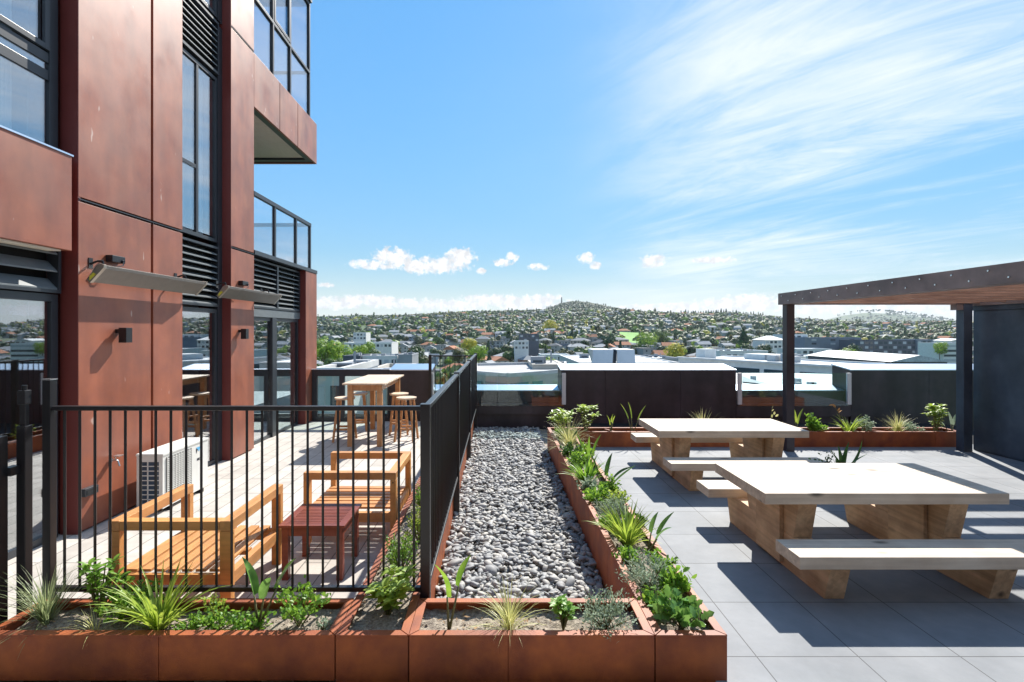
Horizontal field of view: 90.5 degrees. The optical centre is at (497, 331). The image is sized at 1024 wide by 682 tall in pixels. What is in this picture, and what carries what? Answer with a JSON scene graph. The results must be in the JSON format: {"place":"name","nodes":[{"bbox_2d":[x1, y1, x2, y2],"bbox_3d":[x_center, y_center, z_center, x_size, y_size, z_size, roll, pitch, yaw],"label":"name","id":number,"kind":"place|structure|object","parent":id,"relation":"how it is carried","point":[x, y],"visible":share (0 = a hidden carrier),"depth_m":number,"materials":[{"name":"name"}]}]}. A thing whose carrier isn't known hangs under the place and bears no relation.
{"place":"outdoors","nodes":[
{"label":"outdoors","id":0,"kind":"place"},
{"bbox_2d":[8,421,419,681],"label":"timber deck floor","id":1,"kind":"structure","parent":0,"point":[269,480],"depth_m":5.36,"materials":[{"name":"wood"}]},
{"bbox_2d":[0,385,32,623],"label":"pool gate","id":2,"kind":"structure","parent":1,"relation":"on","point":[22,469],"depth_m":3.06,"materials":[{"name":"metal"}]},
{"bbox_2d":[0,0,316,559],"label":"apartment building","id":3,"kind":"structure","parent":1,"relation":"on","point":[143,135],"depth_m":5.82,"materials":[{"name":"red metal"}]},
{"bbox_2d":[0,290,57,559],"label":"window frame","id":4,"kind":"structure","parent":3,"relation":"in","point":[51,300],"depth_m":4.65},
{"bbox_2d":[0,0,57,148],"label":"window frame","id":5,"kind":"structure","parent":3,"relation":"in","point":[48,73],"depth_m":4.63,"materials":[{"name":"metal"}]},
{"bbox_2d":[115,328,131,342],"bbox_3d":[-3.888,0.043,5.270,0.125,0.155,0.090,0,0,0],"label":"wall lamp","id":6,"kind":"object","parent":3,"relation":"attached to","point":[125,335],"visible":1,"depth_m":5.23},
{"bbox_2d":[87,258,207,294],"bbox_3d":[-3.840,-0.584,5.657,0.229,0.251,1.723,0,0,0],"label":"radiant heater","id":7,"kind":"object","parent":3,"relation":"attached to","point":[105,274],"visible":1,"depth_m":5.39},
{"bbox_2d":[180,47,216,242],"bbox_3d":[-4.120,-2.490,6.880,0.060,2.400,1.040,0,0,0],"label":"window frame","id":8,"kind":"structure","parent":3,"relation":"in","point":[196,66],"depth_m":6.94,"materials":[{"name":"metal"}]},
{"bbox_2d":[182,306,216,466],"bbox_3d":[-4.120,0.800,6.880,0.060,2.240,1.040,0,0,0],"label":"window frame","id":9,"kind":"structure","parent":3,"relation":"in","point":[213,312],"depth_m":7.34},
{"bbox_2d":[198,0,216,17],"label":"window frame","id":10,"kind":"structure","parent":3,"relation":"in","point":[212,10],"depth_m":7.32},
{"bbox_2d":[216,281,281,304],"bbox_3d":[-3.840,-0.584,7.897,0.229,0.251,1.763,0,0,0],"label":"radiant heater","id":11,"kind":"object","parent":3,"relation":"attached to","point":[232,292],"visible":1,"depth_m":7.66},
{"bbox_2d":[254,317,297,444],"bbox_3d":[-4.120,0.840,9.325,0.060,2.160,2.190,0,0,0],"label":"window frame","id":12,"kind":"structure","parent":3,"relation":"in","point":[256,441],"depth_m":9.93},
{"bbox_2d":[136,437,207,509],"bbox_3d":[-3.662,1.607,5.755,0.297,0.625,0.842,0,0,0],"label":"air conditioner","id":13,"kind":"object","parent":1,"relation":"on","point":[178,463],"visible":0.7,"depth_m":5.54,"materials":[{"name":"metal"}]},
{"bbox_2d":[0,598,353,680],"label":"planter box","id":14,"kind":"object","parent":1,"relation":"on","point":[279,649],"visible":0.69,"depth_m":2.78,"materials":[{"name":"metal"}]},
{"bbox_2d":[1,559,103,656],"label":"grass tuft","id":15,"kind":"object","parent":14,"relation":"in","point":[43,616],"visible":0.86,"depth_m":2.99,"materials":[{"name":"green plant"}]},
{"bbox_2d":[49,599,118,645],"bbox_3d":[-2.312,1.646,2.885,0.322,0.201,0.315,0,0,16],"label":"grass tuft","id":16,"kind":"object","parent":14,"relation":"in","point":[92,623],"visible":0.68,"depth_m":2.90,"materials":[{"name":"green plant"}]},
{"bbox_2d":[75,553,134,616],"bbox_3d":[-2.405,1.567,3.087,0.306,0.362,0.253,0,0,0],"label":"round leaf shrub","id":17,"kind":"object","parent":14,"relation":"in","point":[95,577],"visible":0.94,"depth_m":3.07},
{"bbox_2d":[93,575,166,622],"bbox_3d":[-2.221,1.618,3.048,0.292,0.262,0.361,0,0,39],"label":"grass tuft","id":18,"kind":"object","parent":14,"relation":"in","point":[143,585],"visible":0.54,"depth_m":3.04,"materials":[{"name":"green plant"}]},
{"bbox_2d":[84,557,228,629],"bbox_3d":[-1.948,1.550,2.925,0.724,0.389,0.639,0,0,-35],"label":"strap leaf plant","id":19,"kind":"object","parent":14,"relation":"in","point":[153,615],"visible":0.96,"depth_m":2.93,"materials":[{"name":"plant"}]},
{"bbox_2d":[170,612,204,629],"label":"creeping plant","id":20,"kind":"object","parent":14,"relation":"in","point":[179,627],"visible":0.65,"depth_m":2.91,"materials":[{"name":"green plant"}]},
{"bbox_2d":[197,592,229,617],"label":"leafy shrub","id":21,"kind":"object","parent":14,"relation":"in","point":[212,601],"visible":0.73,"depth_m":3.08,"materials":[{"name":"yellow plant"}]},
{"bbox_2d":[188,602,244,629],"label":"creeping plant","id":22,"kind":"object","parent":14,"relation":"in","point":[219,618],"visible":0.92,"depth_m":2.92,"materials":[{"name":"green plant"}]},
{"bbox_2d":[226,607,276,629],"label":"creeping plant","id":23,"kind":"object","parent":14,"relation":"in","point":[248,622],"visible":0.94,"depth_m":2.94,"materials":[{"name":"green plant"}]},
{"bbox_2d":[242,557,295,627],"bbox_3d":[-1.348,1.539,2.987,0.284,0.419,0.155,0,0,25],"label":"paddle leaf plant","id":24,"kind":"object","parent":14,"relation":"in","point":[261,590],"visible":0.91,"depth_m":2.98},
{"bbox_2d":[273,574,330,625],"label":"leafy shrub","id":25,"kind":"object","parent":14,"relation":"in","point":[292,612],"visible":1,"depth_m":2.95,"materials":[{"name":"green plant"}]},
{"bbox_2d":[108,484,282,597],"bbox_3d":[-2.190,1.595,3.800,0.824,0.650,0.830,0,0,0],"label":"garden armchair","id":26,"kind":"object","parent":1,"relation":"on","point":[239,536],"visible":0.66,"depth_m":3.57,"materials":[{"name":"orange wood"}]},
{"bbox_2d":[41,378,430,597],"bbox_3d":[-1.647,1.111,3.220,2.451,1.618,0.066,0,0,0],"label":"picket railing","id":27,"kind":"object","parent":1,"relation":"on","point":[50,407],"visible":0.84,"depth_m":3.21,"materials":[{"name":"metal"}]},
{"bbox_2d":[279,504,361,579],"bbox_3d":[-1.425,1.705,4.130,0.510,0.430,0.500,0,0,0],"label":"coffee table","id":28,"kind":"object","parent":1,"relation":"on","point":[330,519],"visible":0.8,"depth_m":3.95,"materials":[{"name":"red wood"}]},
{"bbox_2d":[332,396,357,442],"bbox_3d":[-2.680,1.542,8.920,0.365,0.757,0.365,0,0,-4],"label":"bar stool","id":29,"kind":"object","parent":1,"relation":"on","point":[338,399],"visible":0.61,"depth_m":8.78,"materials":[{"name":"brown wood"}]},
{"bbox_2d":[311,369,389,420],"bbox_3d":[-3.115,1.364,10.820,1.670,1.112,0.100,0,0,0],"label":"glazed end screen","id":30,"kind":"object","parent":1,"relation":"on","point":[340,373],"visible":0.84,"depth_m":10.78,"materials":[{"name":"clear glass"}]},
{"bbox_2d":[303,451,410,542],"bbox_3d":[-1.325,1.595,4.955,0.830,0.650,0.824,0,0,0],"label":"garden armchair","id":31,"kind":"object","parent":1,"relation":"on","point":[391,497],"visible":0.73,"depth_m":4.83,"materials":[{"name":"orange wood"}]},
{"bbox_2d":[342,375,403,446],"bbox_3d":[-2.205,1.392,9.210,0.708,1.056,1.700,0,0,0],"label":"bar table","id":32,"kind":"object","parent":1,"relation":"on","point":[372,384],"visible":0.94,"depth_m":8.43,"materials":[{"name":"brown wood"}]},
{"bbox_2d":[388,392,408,435],"bbox_3d":[-1.840,1.542,9.500,0.366,0.757,0.366,0,0,-8],"label":"bar stool","id":33,"kind":"object","parent":1,"relation":"on","point":[393,395],"visible":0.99,"depth_m":9.36,"materials":[{"name":"brown wood"}]},
{"bbox_2d":[393,396,418,441],"bbox_3d":[-1.600,1.542,8.930,0.366,0.757,0.366,0,0,5],"label":"bar stool","id":34,"kind":"object","parent":1,"relation":"on","point":[409,398],"visible":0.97,"depth_m":8.81,"materials":[{"name":"brown wood"}]},
{"bbox_2d":[429,354,472,398],"bbox_3d":[-0.969,1.208,10.720,0.968,1.424,0.066,0,0,0],"label":"picket railing","id":35,"kind":"object","parent":1,"relation":"on","point":[430,374],"visible":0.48,"depth_m":10.70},
{"bbox_2d":[188,308,948,424],"bbox_3d":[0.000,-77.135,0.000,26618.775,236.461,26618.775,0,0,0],"label":"terrain","id":36,"kind":"structure","parent":0,"point":[847,317],"depth_m":1297.16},
{"bbox_2d":[317,339,342,362],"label":"broadleaf tree","id":37,"kind":"object","parent":36,"relation":"on","point":[327,349],"visible":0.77,"depth_m":188.40,"materials":[{"name":"green plant"}]},
{"bbox_2d":[317,351,378,412],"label":"building","id":38,"kind":"structure","parent":36,"relation":"on","point":[328,389],"depth_m":34.27,"materials":[{"name":"concrete"}]},
{"bbox_2d":[344,342,397,353],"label":"building","id":39,"kind":"structure","parent":36,"relation":"on","point":[387,347],"depth_m":330.00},
{"bbox_2d":[362,352,397,365],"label":"building","id":40,"kind":"structure","parent":36,"relation":"on","point":[385,358],"depth_m":152.00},
{"bbox_2d":[366,358,416,412],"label":"building","id":41,"kind":"structure","parent":36,"relation":"on","point":[387,366],"depth_m":40.00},
{"bbox_2d":[398,351,418,363],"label":"building","id":42,"kind":"structure","parent":36,"relation":"on","point":[411,357],"depth_m":150.00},
{"bbox_2d":[469,345,488,362],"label":"broadleaf tree","id":43,"kind":"object","parent":36,"relation":"on","point":[482,351],"visible":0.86,"depth_m":236.60,"materials":[{"name":"green plant"}]},
{"bbox_2d":[514,340,528,361],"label":"building","id":44,"kind":"structure","parent":36,"relation":"on","point":[521,348],"depth_m":380.00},
{"bbox_2d":[477,361,566,384],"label":"parapet building","id":45,"kind":"structure","parent":36,"relation":"on","point":[509,373],"depth_m":49.78,"materials":[{"name":"concrete"}]},
{"bbox_2d":[519,334,538,355],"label":"building","id":46,"kind":"structure","parent":36,"relation":"on","point":[533,339],"depth_m":420.00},
{"bbox_2d":[528,351,562,368],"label":"building","id":47,"kind":"structure","parent":36,"relation":"on","point":[538,362],"depth_m":57.92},
{"bbox_2d":[559,354,679,363],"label":"building","id":48,"kind":"structure","parent":36,"relation":"on","point":[581,359],"depth_m":83.91,"materials":[{"name":"concrete"}]},
{"bbox_2d":[588,349,615,363],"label":"roof screen","id":49,"kind":"object","parent":48,"relation":"on","point":[602,356],"visible":0.82,"depth_m":62.39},
{"bbox_2d":[615,349,635,363],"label":"roof screen","id":50,"kind":"object","parent":48,"relation":"on","point":[625,356],"visible":0.93,"depth_m":62.31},
{"bbox_2d":[317,300,955,345],"bbox_3d":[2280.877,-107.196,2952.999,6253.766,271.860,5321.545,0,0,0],"label":"distant trees","id":51,"kind":"object","parent":36,"relation":"on","point":[488,324],"visible":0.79,"depth_m":961.64,"materials":[{"name":"plant"}]},
{"bbox_2d":[317,309,955,339],"bbox_3d":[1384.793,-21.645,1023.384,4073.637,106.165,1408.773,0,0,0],"label":"distant houses","id":52,"kind":"structure","parent":36,"relation":"on","point":[724,333],"depth_m":980.90,"materials":[{"name":"ceramic"}]},
{"bbox_2d":[635,330,658,346],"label":"broadleaf tree","id":53,"kind":"object","parent":36,"relation":"on","point":[645,338],"visible":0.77,"depth_m":496.94,"materials":[{"name":"green plant"}]},
{"bbox_2d":[663,342,686,356],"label":"broadleaf tree","id":54,"kind":"object","parent":36,"relation":"on","point":[674,351],"visible":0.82,"depth_m":256.96,"materials":[{"name":"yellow plant"}]},
{"bbox_2d":[716,347,767,356],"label":"building","id":55,"kind":"structure","parent":36,"relation":"on","point":[734,352],"depth_m":160.00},
{"bbox_2d":[752,336,782,353],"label":"building","id":56,"kind":"structure","parent":36,"relation":"on","point":[775,343],"depth_m":360.60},
{"bbox_2d":[677,349,885,373],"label":"long building","id":57,"kind":"structure","parent":36,"relation":"on","point":[758,363],"depth_m":80.68,"materials":[{"name":"metal"}]},
{"bbox_2d":[736,373,831,384],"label":"folded roof building","id":58,"kind":"structure","parent":36,"relation":"on","point":[776,378],"depth_m":50.82,"materials":[{"name":"concrete"}]},
{"bbox_2d":[777,348,831,354],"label":"building","id":59,"kind":"structure","parent":36,"relation":"on","point":[804,351],"depth_m":300.00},
{"bbox_2d":[795,337,860,349],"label":"building","id":60,"kind":"structure","parent":36,"relation":"on","point":[832,343],"depth_m":430.00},
{"bbox_2d":[839,340,914,354],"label":"building","id":61,"kind":"structure","parent":36,"relation":"on","point":[894,346],"depth_m":400.00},
{"bbox_2d":[808,350,948,363],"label":"building","id":62,"kind":"structure","parent":36,"relation":"on","point":[886,358],"depth_m":160.76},
{"bbox_2d":[918,342,955,363],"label":"building","id":63,"kind":"structure","parent":36,"relation":"on","point":[927,349],"depth_m":335.15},
{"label":"roof slab","id":64,"kind":"structure","parent":36,"relation":"on","visible":0},
{"bbox_2d":[435,429,603,597],"bbox_3d":[0.200,2.235,6.870,2.000,0.270,7.940,0,0,0],"label":"pebble bed base","id":65,"kind":"object","parent":64,"relation":"on","point":[543,431],"visible":0.11,"depth_m":4.99,"materials":[{"name":"soil"}]},
{"bbox_2d":[336,421,473,681],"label":"planter box","id":66,"kind":"object","parent":65,"relation":"on","point":[372,642],"visible":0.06,"depth_m":2.88,"materials":[{"name":"metal"}]},
{"bbox_2d":[364,564,419,615],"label":"round leaf shrub","id":67,"kind":"object","parent":66,"relation":"in","point":[387,592],"visible":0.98,"depth_m":3.05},
{"bbox_2d":[381,532,419,571],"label":"leafy shrub","id":68,"kind":"object","parent":66,"relation":"in","point":[393,554],"visible":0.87,"depth_m":3.57,"materials":[{"name":"green plant"}]},
{"bbox_2d":[400,505,419,544],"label":"leafy shrub","id":69,"kind":"object","parent":66,"relation":"in","point":[417,524],"visible":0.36,"depth_m":4.07,"materials":[{"name":"green plant"}]},
{"bbox_2d":[435,426,608,597],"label":"pebbles","id":70,"kind":"object","parent":65,"relation":"on","point":[499,455],"visible":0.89,"depth_m":5.21,"materials":[{"name":"gravel"}]},
{"bbox_2d":[426,353,476,578],"bbox_3d":[-0.455,1.266,6.971,0.066,1.609,7.383,0,0,0],"label":"picket railing","id":71,"kind":"object","parent":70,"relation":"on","point":[452,400],"visible":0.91,"depth_m":4.79,"materials":[{"name":"metal"}]},
{"bbox_2d":[409,598,654,681],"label":"planter box","id":72,"kind":"object","parent":65,"relation":"on","point":[574,650],"visible":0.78,"depth_m":2.78,"materials":[{"name":"metal"}]},
{"bbox_2d":[434,555,470,629],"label":"paddle leaf plant","id":73,"kind":"object","parent":72,"relation":"in","point":[461,569],"visible":0.88,"depth_m":2.93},
{"bbox_2d":[465,572,546,646],"bbox_3d":[0.034,1.604,2.968,0.539,0.404,0.572,0,0,41],"label":"grass tuft","id":74,"kind":"object","parent":72,"relation":"in","point":[507,615],"visible":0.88,"depth_m":2.96,"materials":[{"name":"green plant"}]},
{"bbox_2d":[548,594,580,629],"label":"round leaf shrub","id":75,"kind":"object","parent":72,"relation":"in","point":[563,608],"visible":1,"depth_m":2.94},
{"bbox_2d":[577,585,638,641],"bbox_3d":[0.627,1.616,2.917,0.345,0.265,0.339,0,0,0],"label":"needle shrub","id":76,"kind":"object","parent":72,"relation":"in","point":[603,614],"visible":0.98,"depth_m":2.93,"materials":[{"name":"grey plant"}]},
{"bbox_2d":[547,427,726,681],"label":"planter box","id":77,"kind":"object","parent":65,"relation":"on","point":[692,654],"visible":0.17,"depth_m":3.08,"materials":[{"name":"metal"}]},
{"bbox_2d":[547,407,576,430],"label":"round leaf shrub","id":78,"kind":"object","parent":77,"relation":"on","point":[565,418],"visible":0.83,"depth_m":8.33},
{"bbox_2d":[538,413,594,456],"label":"grass tuft","id":79,"kind":"object","parent":77,"relation":"in","point":[569,437],"visible":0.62,"depth_m":7.47,"materials":[{"name":"green plant"}]},
{"bbox_2d":[559,440,586,456],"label":"leafy shrub","id":80,"kind":"object","parent":77,"relation":"in","point":[565,450],"visible":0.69,"depth_m":6.81,"materials":[{"name":"green plant"}]},
{"bbox_2d":[565,448,591,470],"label":"leafy shrub","id":81,"kind":"object","parent":77,"relation":"in","point":[577,459],"visible":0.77,"depth_m":6.19,"materials":[{"name":"green plant"}]},
{"bbox_2d":[559,451,611,483],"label":"strap leaf plant","id":82,"kind":"object","parent":77,"relation":"in","point":[589,470],"visible":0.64,"depth_m":5.71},
{"bbox_2d":[576,475,598,492],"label":"leafy shrub","id":83,"kind":"object","parent":77,"relation":"in","point":[586,483],"visible":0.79,"depth_m":5.34,"materials":[{"name":"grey plant"}]},
{"bbox_2d":[582,484,615,505],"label":"leafy shrub","id":84,"kind":"object","parent":77,"relation":"in","point":[594,493],"visible":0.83,"depth_m":4.97,"materials":[{"name":"green plant"}]},
{"bbox_2d":[599,472,621,492],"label":"leafy shrub","id":85,"kind":"object","parent":77,"relation":"in","point":[612,486],"visible":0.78,"depth_m":5.23,"materials":[{"name":"green plant"}]},
{"bbox_2d":[594,491,631,519],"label":"needle shrub","id":86,"kind":"object","parent":77,"relation":"in","point":[615,502],"visible":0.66,"depth_m":4.60,"materials":[{"name":"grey plant"}]},
{"bbox_2d":[590,453,635,484],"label":"paddle leaf plant","id":87,"kind":"object","parent":77,"relation":"in","point":[607,465],"visible":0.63,"depth_m":5.52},
{"bbox_2d":[589,499,660,546],"bbox_3d":[1.065,1.565,4.073,0.648,0.361,0.639,0,0,-28],"label":"strap leaf plant","id":88,"kind":"object","parent":77,"relation":"in","point":[625,534],"visible":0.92,"depth_m":4.09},
{"bbox_2d":[611,544,649,566],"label":"leafy shrub","id":89,"kind":"object","parent":77,"relation":"in","point":[625,553],"visible":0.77,"depth_m":3.73,"materials":[{"name":"green plant"}]},
{"bbox_2d":[615,549,675,590],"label":"needle shrub","id":90,"kind":"object","parent":77,"relation":"in","point":[638,573],"visible":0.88,"depth_m":3.40,"materials":[{"name":"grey plant"}]},
{"bbox_2d":[632,585,671,614],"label":"leafy shrub","id":91,"kind":"object","parent":77,"relation":"in","point":[647,596],"visible":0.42,"depth_m":3.14,"materials":[{"name":"green plant"}]},
{"bbox_2d":[647,512,673,553],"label":"paddle leaf plant","id":92,"kind":"object","parent":77,"relation":"in","point":[660,527],"visible":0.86,"depth_m":3.98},
{"bbox_2d":[649,547,678,572],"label":"leafy shrub","id":93,"kind":"object","parent":77,"relation":"in","point":[667,563],"visible":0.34,"depth_m":3.57,"materials":[{"name":"green plant"}]},
{"bbox_2d":[658,564,696,594],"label":"leafy shrub","id":94,"kind":"object","parent":77,"relation":"in","point":[680,583],"visible":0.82,"depth_m":3.25,"materials":[{"name":"green plant"}]},
{"bbox_2d":[647,584,713,629],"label":"lobed leaf plant","id":95,"kind":"object","parent":77,"relation":"in","point":[683,611],"visible":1,"depth_m":2.95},
{"bbox_2d":[311,384,850,428],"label":"parapet","id":96,"kind":"structure","parent":64,"relation":"on","point":[514,405],"depth_m":10.89,"materials":[{"name":"metal"}]},
{"bbox_2d":[390,364,435,420],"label":"parapet block","id":97,"kind":"structure","parent":96,"relation":"on","point":[414,380],"depth_m":10.80,"materials":[{"name":"metal"}]},
{"bbox_2d":[432,373,565,404],"bbox_3d":[0.013,1.240,10.771,2.885,0.700,0.051,0,0,0],"label":"glass balustrade","id":98,"kind":"object","parent":96,"relation":"attached to","point":[563,388],"visible":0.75,"depth_m":10.74,"materials":[{"name":"glass"}]},
{"bbox_2d":[737,373,850,404],"bbox_3d":[6.310,1.240,10.771,2.400,0.700,0.051,0,0,0],"label":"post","id":99,"kind":"object","parent":96,"relation":"attached to","point":[739,388],"visible":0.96,"depth_m":10.74,"materials":[{"name":"metal"}]},
{"bbox_2d":[557,364,736,422],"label":"parapet block","id":100,"kind":"structure","parent":64,"relation":"on","point":[669,391],"depth_m":10.80,"materials":[{"name":"metal"}]},
{"bbox_2d":[831,364,955,425],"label":"parapet block","id":101,"kind":"structure","parent":64,"relation":"on","point":[881,393],"depth_m":10.80,"materials":[{"name":"metal"}]},
{"bbox_2d":[254,0,1023,320],"label":"sky","id":102,"kind":"structure","parent":0,"point":[662,155],"materials":[{"name":"blue"}]},
{"bbox_2d":[553,423,955,429],"bbox_3d":[5.350,2.095,9.722,8.300,0.250,2.236,0,0,0],"label":"roof margin","id":103,"kind":"object","parent":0,"point":[799,425],"visible":0.17,"depth_m":10.58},
{"bbox_2d":[590,447,1023,681],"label":"terrace floor","id":104,"kind":"structure","parent":0,"point":[777,621],"depth_m":3.64,"materials":[{"name":"tile"}]},
{"bbox_2d":[631,419,829,490],"bbox_3d":[2.975,1.587,6.820,1.890,0.665,1.804,0,0,0],"label":"picnic table","id":105,"kind":"object","parent":104,"relation":"on","point":[747,440],"visible":0.85,"depth_m":6.46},
{"bbox_2d":[570,427,955,446],"bbox_3d":[4.494,1.795,8.600,6.452,0.250,0.400,0,0,0],"label":"planter box","id":106,"kind":"object","parent":104,"relation":"on","point":[829,437],"visible":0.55,"depth_m":8.40,"materials":[{"name":"metal"}]},
{"bbox_2d":[574,404,599,430],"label":"round leaf shrub","id":107,"kind":"object","parent":106,"relation":"on","point":[584,407],"visible":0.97,"depth_m":8.62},
{"bbox_2d":[807,418,828,430],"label":"leafy shrub","id":108,"kind":"object","parent":106,"relation":"in","point":[815,425],"visible":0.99,"depth_m":8.53,"materials":[{"name":"green plant"}]},
{"bbox_2d":[851,414,876,430],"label":"leafy shrub","id":109,"kind":"object","parent":106,"relation":"in","point":[867,427],"visible":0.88,"depth_m":8.59,"materials":[{"name":"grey plant"}]},
{"bbox_2d":[921,403,948,430],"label":"round leaf shrub","id":110,"kind":"object","parent":106,"relation":"in","point":[934,410],"visible":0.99,"depth_m":8.55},
{"bbox_2d":[808,442,866,462],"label":"potted plant","id":111,"kind":"object","parent":104,"relation":"on","point":[842,458],"visible":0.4,"depth_m":5.97,"materials":[{"name":"green plant"}]},
{"bbox_2d":[696,463,1023,598],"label":"picnic table","id":112,"kind":"object","parent":104,"relation":"on","point":[910,516],"visible":1,"depth_m":3.98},
{"bbox_2d":[778,261,1023,451],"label":"pergola","id":113,"kind":"object","parent":104,"relation":"on","point":[962,292],"visible":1,"depth_m":7.51,"materials":[{"name":"metal"}]},
{"bbox_2d":[973,303,1023,461],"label":"steel clad wall","id":114,"kind":"structure","parent":104,"relation":"on","point":[998,380],"depth_m":7.77,"materials":[{"name":"metal"}]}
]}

